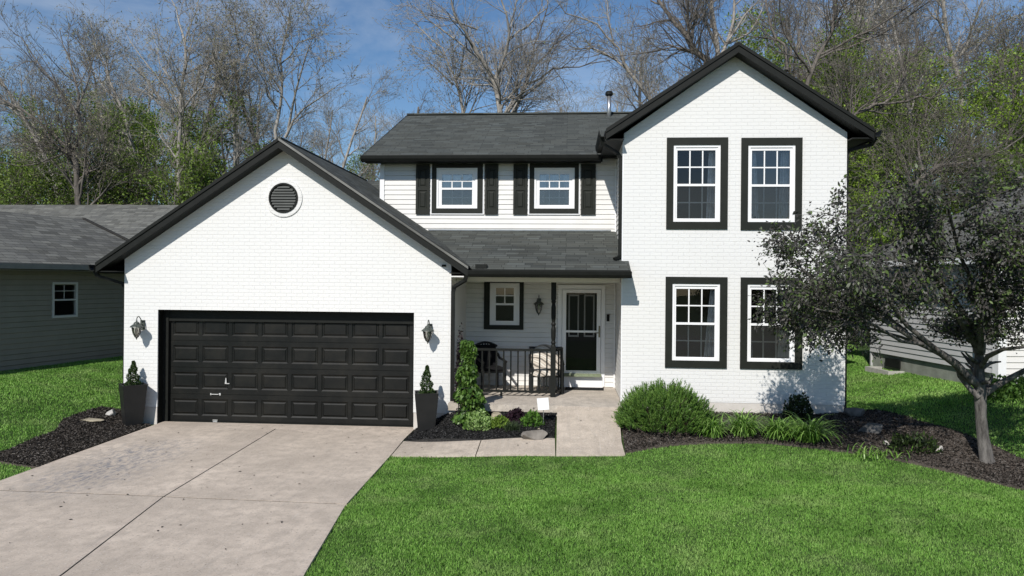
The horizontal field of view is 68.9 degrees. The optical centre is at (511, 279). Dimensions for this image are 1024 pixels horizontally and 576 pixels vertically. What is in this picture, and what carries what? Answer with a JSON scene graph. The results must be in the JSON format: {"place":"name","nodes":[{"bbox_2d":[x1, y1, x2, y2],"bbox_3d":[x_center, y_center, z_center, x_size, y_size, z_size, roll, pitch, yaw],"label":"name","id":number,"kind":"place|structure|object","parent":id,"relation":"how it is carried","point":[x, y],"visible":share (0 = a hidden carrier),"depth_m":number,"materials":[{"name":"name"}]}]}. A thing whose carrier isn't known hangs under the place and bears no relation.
{"place":"outdoors","nodes":[
{"label":"outdoors","id":0,"kind":"place"},
{"bbox_2d":[0,356,122,479],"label":"grass","id":1,"kind":"structure","parent":0,"point":[47,371],"depth_m":15.77,"materials":[{"name":"green plant"}]},
{"bbox_2d":[0,421,413,575],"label":"driveway","id":2,"kind":"structure","parent":0,"point":[41,533],"depth_m":9.75,"materials":[{"name":"concrete"}]},
{"bbox_2d":[392,438,554,456],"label":"sidewalk","id":3,"kind":"structure","parent":0,"point":[514,447],"depth_m":12.54,"materials":[{"name":"concrete"}]},
{"bbox_2d":[0,295,1023,575],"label":"ground","id":4,"kind":"structure","parent":0,"point":[992,419],"depth_m":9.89,"materials":[{"name":"plant"}]},
{"bbox_2d":[0,152,57,204],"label":"leafy tree","id":5,"kind":"object","parent":4,"relation":"on","point":[26,184],"visible":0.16,"depth_m":29.02,"materials":[{"name":"green plant"}]},
{"bbox_2d":[0,93,65,204],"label":"leafy tree","id":6,"kind":"object","parent":4,"relation":"on","point":[18,121],"visible":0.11,"depth_m":32.02,"materials":[{"name":"green plant"}]},
{"bbox_2d":[0,43,66,196],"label":"bare tree","id":7,"kind":"object","parent":4,"relation":"on","point":[34,74],"visible":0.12,"depth_m":58.83,"materials":[{"name":"brown plant"}]},
{"bbox_2d":[0,146,67,204],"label":"leafy tree","id":8,"kind":"object","parent":4,"relation":"on","point":[32,170],"visible":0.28,"depth_m":28.80,"materials":[{"name":"green plant"}]},
{"bbox_2d":[0,52,102,201],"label":"bare tree","id":9,"kind":"object","parent":4,"relation":"on","point":[16,104],"visible":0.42,"depth_m":31.05,"materials":[{"name":"brown plant"}]},
{"bbox_2d":[31,169,96,204],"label":"leafy tree","id":10,"kind":"object","parent":4,"relation":"on","point":[69,189],"visible":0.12,"depth_m":29.20,"materials":[{"name":"green plant"}]},
{"bbox_2d":[39,153,107,204],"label":"leafy tree","id":11,"kind":"object","parent":4,"relation":"on","point":[62,190],"visible":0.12,"depth_m":29.39,"materials":[{"name":"green plant"}]},
{"bbox_2d":[0,406,150,468],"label":"mulch","id":12,"kind":"object","parent":4,"relation":"on","point":[44,454],"visible":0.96,"depth_m":13.20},
{"bbox_2d":[118,360,147,425],"bbox_3d":[-7.444,2.217,14.660,0.440,1.267,0.440,1,0,-38],"label":"planter","id":13,"kind":"object","parent":12,"relation":"on","point":[132,393],"visible":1,"depth_m":14.54,"materials":[{"name":"plastic"}]},
{"bbox_2d":[0,2,165,204],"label":"bare tree","id":14,"kind":"object","parent":4,"relation":"on","point":[67,145],"visible":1,"depth_m":28.18,"materials":[{"name":"brown plant"}]},
{"bbox_2d":[0,205,177,370],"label":"house","id":15,"kind":"structure","parent":4,"relation":"on","point":[60,300],"depth_m":19.53,"materials":[{"name":"grey"}]},
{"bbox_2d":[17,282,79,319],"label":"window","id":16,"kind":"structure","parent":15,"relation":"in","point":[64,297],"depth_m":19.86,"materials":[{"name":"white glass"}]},
{"bbox_2d":[35,15,152,172],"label":"bare tree","id":17,"kind":"object","parent":4,"relation":"on","point":[87,73],"visible":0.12,"depth_m":46.47,"materials":[{"name":"brown plant"}]},
{"bbox_2d":[46,83,150,204],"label":"leafy tree","id":18,"kind":"object","parent":4,"relation":"on","point":[85,99],"visible":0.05,"depth_m":36.27,"materials":[{"name":"green plant"}]},
{"bbox_2d":[72,162,140,204],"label":"leafy tree","id":19,"kind":"object","parent":4,"relation":"on","point":[106,195],"visible":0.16,"depth_m":28.96,"materials":[{"name":"green plant"}]},
{"bbox_2d":[61,143,156,204],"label":"leafy tree","id":20,"kind":"object","parent":4,"relation":"on","point":[126,193],"visible":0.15,"depth_m":29.50,"materials":[{"name":"green plant"}]},
{"bbox_2d":[44,0,193,203],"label":"bare tree","id":21,"kind":"object","parent":4,"relation":"on","point":[107,79],"visible":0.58,"depth_m":32.33,"materials":[{"name":"grey plant"}]},
{"bbox_2d":[75,96,167,204],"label":"leafy tree","id":22,"kind":"object","parent":4,"relation":"on","point":[112,127],"visible":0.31,"depth_m":30.66,"materials":[{"name":"green plant"}]},
{"bbox_2d":[83,143,170,204],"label":"leafy tree","id":23,"kind":"object","parent":4,"relation":"on","point":[151,184],"visible":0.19,"depth_m":29.89,"materials":[{"name":"green plant"}]},
{"bbox_2d":[98,98,174,204],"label":"leafy tree","id":24,"kind":"object","parent":4,"relation":"on","point":[142,146],"visible":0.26,"depth_m":33.40,"materials":[{"name":"green plant"}]},
{"bbox_2d":[122,110,187,204],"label":"leafy tree","id":25,"kind":"object","parent":4,"relation":"on","point":[156,132],"visible":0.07,"depth_m":35.62,"materials":[{"name":"green plant"}]},
{"bbox_2d":[93,22,249,172],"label":"bare tree","id":26,"kind":"object","parent":4,"relation":"on","point":[153,91],"visible":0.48,"depth_m":40.93,"materials":[{"name":"brown plant"}]},
{"bbox_2d":[107,0,252,198],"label":"bare tree","id":27,"kind":"object","parent":4,"relation":"on","point":[181,110],"visible":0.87,"depth_m":29.94,"materials":[{"name":"grey plant"}]},
{"bbox_2d":[130,135,231,204],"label":"leafy tree","id":28,"kind":"object","parent":4,"relation":"on","point":[175,197],"visible":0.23,"depth_m":28.14,"materials":[{"name":"green plant"}]},
{"bbox_2d":[151,108,226,204],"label":"leafy tree","id":29,"kind":"object","parent":4,"relation":"on","point":[175,134],"visible":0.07,"depth_m":34.07,"materials":[{"name":"green plant"}]},
{"bbox_2d":[158,137,224,204],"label":"leafy tree","id":30,"kind":"object","parent":4,"relation":"on","point":[193,177],"visible":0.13,"depth_m":28.14,"materials":[{"name":"green plant"}]},
{"bbox_2d":[175,92,259,197],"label":"leafy tree","id":31,"kind":"object","parent":4,"relation":"on","point":[226,125],"visible":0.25,"depth_m":30.35,"materials":[{"name":"green plant"}]},
{"bbox_2d":[176,15,273,187],"bbox_3d":[-13.260,-4.933,33.289,3.942,13.698,6.350,0,0,-59],"label":"bare tree","id":32,"kind":"object","parent":4,"relation":"on","point":[192,126],"visible":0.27,"depth_m":32.68,"materials":[{"name":"brown plant"}]},
{"bbox_2d":[168,0,312,167],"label":"bare tree","id":33,"kind":"object","parent":4,"relation":"on","point":[227,76],"visible":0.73,"depth_m":30.50,"materials":[{"name":"grey plant"}]},
{"bbox_2d":[182,19,306,169],"bbox_3d":[-11.657,-4.726,33.090,6.285,13.033,4.309,2,-3,-32],"label":"bare tree","id":34,"kind":"object","parent":4,"relation":"on","point":[257,95],"visible":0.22,"depth_m":32.71,"materials":[{"name":"brown plant"}]},
{"bbox_2d":[225,53,302,164],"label":"bare tree","id":35,"kind":"object","parent":4,"relation":"on","point":[263,95],"visible":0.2,"depth_m":75.64,"materials":[{"name":"grey plant"}]},
{"bbox_2d":[198,0,369,139],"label":"bare tree","id":36,"kind":"object","parent":4,"relation":"on","point":[271,73],"visible":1,"depth_m":28.98,"materials":[{"name":"grey plant"}]},
{"bbox_2d":[284,99,335,151],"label":"bare tree","id":37,"kind":"object","parent":4,"relation":"on","point":[303,124],"visible":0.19,"depth_m":68.91,"materials":[{"name":"brown plant"}]},
{"bbox_2d":[302,78,362,161],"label":"bare tree","id":38,"kind":"object","parent":4,"relation":"on","point":[331,115],"visible":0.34,"depth_m":58.44,"materials":[{"name":"brown plant"}]},
{"bbox_2d":[304,63,409,180],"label":"bare tree","id":39,"kind":"object","parent":4,"relation":"on","point":[355,133],"visible":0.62,"depth_m":44.84,"materials":[{"name":"grey plant"}]},
{"bbox_2d":[414,365,438,432],"bbox_3d":[-1.593,2.237,13.900,0.440,1.312,0.440,1,0,-8],"label":"planter","id":40,"kind":"object","parent":4,"relation":"on","point":[426,401],"visible":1,"depth_m":13.72,"materials":[{"name":"plastic"}]},
{"bbox_2d":[372,0,510,112],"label":"bare tree","id":41,"kind":"object","parent":4,"relation":"on","point":[458,82],"visible":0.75,"depth_m":33.83,"materials":[{"name":"grey plant"}]},
{"bbox_2d":[405,411,555,441],"bbox_3d":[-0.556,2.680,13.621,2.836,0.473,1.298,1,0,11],"label":"mulch","id":42,"kind":"object","parent":4,"relation":"on","point":[446,417],"visible":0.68,"depth_m":13.36,"materials":[{"name":"black wood"}]},
{"bbox_2d":[450,340,490,427],"bbox_3d":[-0.732,1.889,13.628,0.748,1.579,0.732,0,0,4],"label":"climbing vine","id":43,"kind":"object","parent":42,"relation":"on","point":[468,352],"visible":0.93,"depth_m":13.53,"materials":[{"name":"green plant"}]},
{"bbox_2d":[462,408,493,430],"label":"plant","id":44,"kind":"object","parent":42,"relation":"on","point":[486,421],"visible":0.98,"depth_m":13.31,"materials":[{"name":"green plant"}]},
{"bbox_2d":[88,41,881,428],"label":"house","id":45,"kind":"structure","parent":4,"relation":"on","point":[284,281],"depth_m":14.74,"materials":[{"name":"painted brick"},{"name":"charcoal shingle"},{"name":"white siding"}]},
{"bbox_2d":[158,310,413,426],"bbox_3d":[-4.473,1.741,14.843,5.210,2.300,0.289,1,0,4],"label":"garage door","id":46,"kind":"structure","parent":45,"relation":"in","point":[227,366],"depth_m":14.94,"materials":[{"name":"black paint"}]},
{"bbox_2d":[432,164,482,212],"bbox_3d":[-1.211,-2.021,16.698,1.140,1.100,0.210,1,0,4],"label":"window","id":47,"kind":"structure","parent":45,"relation":"in","point":[454,175],"depth_m":16.62,"materials":[{"name":"white plastic"}]},
{"bbox_2d":[475,341,506,389],"bbox_3d":[-0.480,1.843,15.957,0.572,1.005,0.674,1,0,-21],"label":"porch chair","id":48,"kind":"object","parent":45,"relation":"on","point":[486,359],"visible":0.73,"depth_m":16.12,"materials":[{"name":"black wood"}]},
{"bbox_2d":[484,282,523,329],"bbox_3d":[-0.179,0.568,16.575,0.880,1.080,0.120,1,0,4],"label":"window","id":49,"kind":"structure","parent":45,"relation":"in","point":[490,322],"depth_m":16.54,"materials":[{"name":"white plastic"}]},
{"bbox_2d":[529,346,564,393],"bbox_3d":[0.718,1.899,15.741,0.736,0.915,0.674,1,0,0],"label":"porch chair","id":50,"kind":"object","parent":45,"relation":"on","point":[530,364],"visible":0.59,"depth_m":15.44,"materials":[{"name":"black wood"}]},
{"bbox_2d":[531,344,559,376],"bbox_3d":[0.710,1.700,15.719,0.680,0.616,0.740,1,0,0],"label":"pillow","id":51,"kind":"object","parent":50,"relation":"on","point":[542,362],"visible":0.55,"depth_m":15.73,"materials":[{"name":"beige fabric"}]},
{"bbox_2d":[529,163,578,213],"bbox_3d":[0.934,-2.002,16.540,1.080,1.100,0.210,1,0,4],"label":"window","id":52,"kind":"structure","parent":45,"relation":"in","point":[570,171],"depth_m":16.47,"materials":[{"name":"white plastic"}]},
{"bbox_2d":[562,289,600,373],"bbox_3d":[1.520,1.138,16.359,0.840,1.840,0.077,1,0,4],"label":"storm door","id":53,"kind":"structure","parent":45,"relation":"in","point":[564,291],"depth_m":16.37,"materials":[{"name":"white plastic"}]},
{"bbox_2d":[566,293,596,370],"bbox_3d":[1.532,1.143,16.460,0.740,1.840,0.050,1,0,4],"label":"inner door","id":54,"kind":"structure","parent":45,"relation":"in","point":[581,308],"depth_m":16.45,"materials":[{"name":"paint"}]},
{"bbox_2d":[665,277,727,368],"bbox_3d":[3.548,0.826,14.453,1.170,1.750,0.210,1,0,4],"label":"window","id":55,"kind":"structure","parent":45,"relation":"in","point":[715,340],"depth_m":14.38,"materials":[{"name":"white plastic"}]},
{"bbox_2d":[666,137,727,228],"bbox_3d":[3.566,-1.849,14.454,1.160,1.760,0.210,1,0,4],"label":"window","id":56,"kind":"structure","parent":45,"relation":"in","point":[717,183],"depth_m":14.38,"materials":[{"name":"white plastic"}]},
{"bbox_2d":[740,137,802,229],"bbox_3d":[4.962,-1.827,14.351,1.140,1.760,0.210,1,0,4],"label":"window","id":57,"kind":"structure","parent":45,"relation":"in","point":[790,186],"depth_m":14.28,"materials":[{"name":"white plastic"}]},
{"bbox_2d":[740,277,802,369],"bbox_3d":[4.959,0.838,14.349,1.160,1.750,0.210,1,0,4],"label":"window","id":58,"kind":"structure","parent":45,"relation":"in","point":[787,360],"depth_m":14.28,"materials":[{"name":"white plastic"}]},
{"bbox_2d":[383,0,598,112],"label":"bare tree","id":59,"kind":"object","parent":4,"relation":"on","point":[495,83],"visible":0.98,"depth_m":29.70,"materials":[{"name":"grey plant"}]},
{"bbox_2d":[472,0,639,111],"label":"bare tree","id":60,"kind":"object","parent":4,"relation":"on","point":[549,50],"visible":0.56,"depth_m":32.37,"materials":[{"name":"brown plant"}]},
{"bbox_2d":[533,74,597,111],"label":"bare tree","id":61,"kind":"object","parent":4,"relation":"on","point":[558,99],"visible":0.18,"depth_m":42.50,"materials":[{"name":"brown plant"}]},
{"bbox_2d":[585,74,643,111],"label":"bare tree","id":62,"kind":"object","parent":4,"relation":"on","point":[620,101],"visible":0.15,"depth_m":59.49,"materials":[{"name":"brown plant"}]},
{"bbox_2d":[539,0,712,106],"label":"bare tree","id":63,"kind":"object","parent":4,"relation":"on","point":[644,88],"visible":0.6,"depth_m":35.60,"materials":[{"name":"brown plant"}]},
{"bbox_2d":[595,33,676,111],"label":"bare tree","id":64,"kind":"object","parent":4,"relation":"on","point":[633,105],"visible":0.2,"depth_m":41.53,"materials":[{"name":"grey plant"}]},
{"bbox_2d":[588,0,747,89],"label":"bare tree","id":65,"kind":"object","parent":4,"relation":"on","point":[694,50],"visible":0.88,"depth_m":29.51,"materials":[{"name":"brown plant"}]},
{"bbox_2d":[663,0,783,54],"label":"bare tree","id":66,"kind":"object","parent":4,"relation":"on","point":[712,18],"visible":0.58,"depth_m":30.68,"materials":[{"name":"brown plant"}]},
{"bbox_2d":[721,1,783,66],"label":"leafy tree","id":67,"kind":"object","parent":4,"relation":"on","point":[753,45],"visible":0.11,"depth_m":33.39,"materials":[{"name":"green plant"}]},
{"bbox_2d":[753,0,862,89],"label":"bare tree","id":68,"kind":"object","parent":4,"relation":"on","point":[793,71],"visible":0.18,"depth_m":33.03,"materials":[{"name":"brown plant"}]},
{"bbox_2d":[621,409,1023,489],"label":"mulch","id":69,"kind":"object","parent":4,"relation":"on","point":[851,418],"visible":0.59,"depth_m":12.61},
{"bbox_2d":[611,377,723,434],"bbox_3d":[2.698,2.203,13.278,1.666,0.950,1.700,1,0,-45],"label":"pine shrub","id":70,"kind":"object","parent":69,"relation":"on","point":[678,401],"visible":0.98,"depth_m":12.92,"materials":[{"name":"green plant"}]},
{"bbox_2d":[685,413,740,438],"bbox_3d":[3.460,2.515,12.843,0.968,0.375,0.992,0,0,-18],"label":"daylily","id":71,"kind":"object","parent":69,"relation":"on","point":[712,428],"visible":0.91,"depth_m":12.72,"materials":[{"name":"green plant"}]},
{"bbox_2d":[707,408,774,437],"bbox_3d":[4.033,2.474,12.898,1.141,0.438,1.120,0,0,-20],"label":"daylily","id":72,"kind":"object","parent":69,"relation":"on","point":[742,422],"visible":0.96,"depth_m":12.79,"materials":[{"name":"green plant"}]},
{"bbox_2d":[748,415,810,440],"bbox_3d":[4.591,2.515,12.673,1.067,0.407,1.111,0,0,-37],"label":"daylily","id":73,"kind":"object","parent":69,"relation":"on","point":[772,429],"visible":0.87,"depth_m":12.63,"materials":[{"name":"green plant"}]},
{"bbox_2d":[782,390,815,420],"bbox_3d":[5.303,2.327,13.796,0.608,0.580,0.508,0,0,4],"label":"shrub","id":74,"kind":"object","parent":69,"relation":"on","point":[801,405],"visible":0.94,"depth_m":13.72,"materials":[{"name":"green plant"}]},
{"bbox_2d":[773,413,852,445],"bbox_3d":[5.035,2.489,12.557,1.490,0.500,1.339,0,0,4],"label":"daylily","id":75,"kind":"object","parent":69,"relation":"on","point":[814,432],"visible":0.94,"depth_m":12.49,"materials":[{"name":"green plant"}]},
{"bbox_2d":[747,144,1023,463],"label":"tree","id":76,"kind":"object","parent":69,"relation":"on","point":[993,293],"visible":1,"depth_m":10.53,"materials":[{"name":"green plant"}]},
{"bbox_2d":[883,430,942,454],"bbox_3d":[6.555,2.630,12.166,0.912,0.372,0.661,0,0,4],"label":"shrub","id":77,"kind":"object","parent":69,"relation":"on","point":[899,441],"visible":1,"depth_m":12.06,"materials":[{"name":"green plant"}]},
{"bbox_2d":[706,0,949,93],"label":"bare tree","id":78,"kind":"object","parent":4,"relation":"on","point":[832,24],"visible":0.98,"depth_m":26.83,"materials":[{"name":"brown plant"}]},
{"bbox_2d":[803,10,903,293],"bbox_3d":[13.766,-4.348,30.407,4.148,12.968,4.860,1,2,-17],"label":"leafy tree","id":79,"kind":"object","parent":4,"relation":"on","point":[831,76],"visible":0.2,"depth_m":30.05,"materials":[{"name":"green plant"}]},
{"bbox_2d":[821,45,894,232],"bbox_3d":[13.001,-3.584,29.892,4.307,11.431,3.898,1,1,18],"label":"leafy tree","id":80,"kind":"object","parent":4,"relation":"on","point":[858,64],"visible":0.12,"depth_m":29.29,"materials":[{"name":"green plant"}]},
{"bbox_2d":[797,0,925,298],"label":"bare tree","id":81,"kind":"object","parent":4,"relation":"on","point":[820,9],"visible":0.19,"depth_m":31.84,"materials":[{"name":"brown plant"}]},
{"bbox_2d":[848,177,888,338],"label":"leafy tree","id":82,"kind":"object","parent":4,"relation":"on","point":[864,226],"visible":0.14,"depth_m":24.81,"materials":[{"name":"green plant"}]},
{"bbox_2d":[794,0,955,114],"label":"bare tree","id":83,"kind":"object","parent":4,"relation":"on","point":[871,16],"visible":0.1,"depth_m":31.30,"materials":[{"name":"brown plant"}]},
{"bbox_2d":[856,161,921,276],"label":"leafy tree","id":84,"kind":"object","parent":4,"relation":"on","point":[881,192],"visible":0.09,"depth_m":23.46,"materials":[{"name":"green plant"}]},
{"bbox_2d":[848,93,933,336],"bbox_3d":[12.589,-2.037,25.835,4.002,8.725,2.979,-1,2,2],"label":"leafy tree","id":85,"kind":"object","parent":4,"relation":"on","point":[871,172],"visible":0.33,"depth_m":25.65,"materials":[{"name":"green plant"}]},
{"bbox_2d":[839,0,972,211],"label":"bare tree","id":86,"kind":"object","parent":4,"relation":"on","point":[905,86],"visible":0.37,"depth_m":28.93,"materials":[{"name":"brown plant"}]},
{"bbox_2d":[798,12,1023,159],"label":"bare tree","id":87,"kind":"object","parent":4,"relation":"on","point":[880,105],"visible":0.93,"depth_m":24.59,"materials":[{"name":"brown plant"}]},
{"bbox_2d":[862,42,968,217],"bbox_3d":[16.277,-3.771,30.876,5.340,11.665,4.577,-2,5,-38],"label":"leafy tree","id":88,"kind":"object","parent":4,"relation":"on","point":[931,94],"visible":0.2,"depth_m":30.06,"materials":[{"name":"green plant"}]},
{"bbox_2d":[865,0,972,178],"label":"bare tree","id":89,"kind":"object","parent":4,"relation":"on","point":[914,34],"visible":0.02,"depth_m":39.55,"materials":[{"name":"brown plant"}]},
{"bbox_2d":[871,114,969,220],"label":"leafy tree","id":90,"kind":"object","parent":4,"relation":"on","point":[924,140],"visible":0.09,"depth_m":27.43,"materials":[{"name":"green plant"}]},
{"bbox_2d":[868,57,978,223],"bbox_3d":[18.081,-3.918,33.210,5.364,11.760,4.420,-3,2,-19],"label":"leafy tree","id":91,"kind":"object","parent":4,"relation":"on","point":[919,107],"visible":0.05,"depth_m":32.63,"materials":[{"name":"green plant"}]},
{"bbox_2d":[848,65,1023,217],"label":"bare tree","id":92,"kind":"object","parent":4,"relation":"on","point":[947,163],"visible":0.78,"depth_m":23.80,"materials":[{"name":"brown plant"}]},
{"bbox_2d":[857,188,1023,391],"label":"house","id":93,"kind":"structure","parent":4,"relation":"on","point":[917,359],"depth_m":16.16,"materials":[{"name":"grey plastic"}]},
{"bbox_2d":[875,0,1013,194],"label":"bare tree","id":94,"kind":"object","parent":4,"relation":"on","point":[928,41],"visible":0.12,"depth_m":38.23,"materials":[{"name":"brown plant"}]},
{"bbox_2d":[884,0,1023,156],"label":"bare tree","id":95,"kind":"object","parent":4,"relation":"on","point":[946,25],"visible":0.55,"depth_m":32.49,"materials":[{"name":"brown plant"}]},
{"bbox_2d":[924,61,1019,217],"bbox_3d":[18.831,-3.477,31.097,4.747,11.042,3.841,3,0,26],"label":"leafy tree","id":96,"kind":"object","parent":4,"relation":"on","point":[965,107],"visible":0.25,"depth_m":30.69,"materials":[{"name":"green plant"}]},
{"bbox_2d":[944,139,1019,213],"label":"leafy tree","id":97,"kind":"object","parent":4,"relation":"on","point":[994,176],"visible":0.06,"depth_m":25.06,"materials":[{"name":"green plant"}]},
{"bbox_2d":[942,0,1023,164],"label":"bare tree","id":98,"kind":"object","parent":4,"relation":"on","point":[1002,40],"visible":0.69,"depth_m":28.68,"materials":[{"name":"brown plant"}]},
{"bbox_2d":[947,38,1023,176],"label":"leafy tree","id":99,"kind":"object","parent":4,"relation":"on","point":[987,103],"visible":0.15,"depth_m":34.29,"materials":[{"name":"green plant"}]},
{"bbox_2d":[957,37,1023,191],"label":"leafy tree","id":100,"kind":"object","parent":4,"relation":"on","point":[1017,99],"visible":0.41,"depth_m":26.87,"materials":[{"name":"green plant"}]},
{"bbox_2d":[973,373,1023,398],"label":"shrub","id":101,"kind":"object","parent":4,"relation":"on","point":[1017,388],"visible":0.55,"depth_m":13.40,"materials":[{"name":"green plant"}]},
{"bbox_2d":[986,133,1023,248],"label":"leafy tree","id":102,"kind":"object","parent":4,"relation":"on","point":[1015,162],"visible":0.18,"depth_m":22.04,"materials":[{"name":"green plant"}]},
{"bbox_2d":[0,0,1023,252],"label":"sky","id":103,"kind":"structure","parent":0,"point":[373,44],"materials":[{"name":"blue"}]},
{"bbox_2d":[556,406,624,455],"bbox_3d":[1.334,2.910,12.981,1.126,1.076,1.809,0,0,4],"label":"path","id":104,"kind":"structure","parent":0,"point":[588,431],"depth_m":12.90,"materials":[{"name":"concrete"}]},
{"bbox_2d":[847,341,1023,457],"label":"grass","id":105,"kind":"structure","parent":0,"point":[910,376],"depth_m":14.49,"materials":[{"name":"green plant"}]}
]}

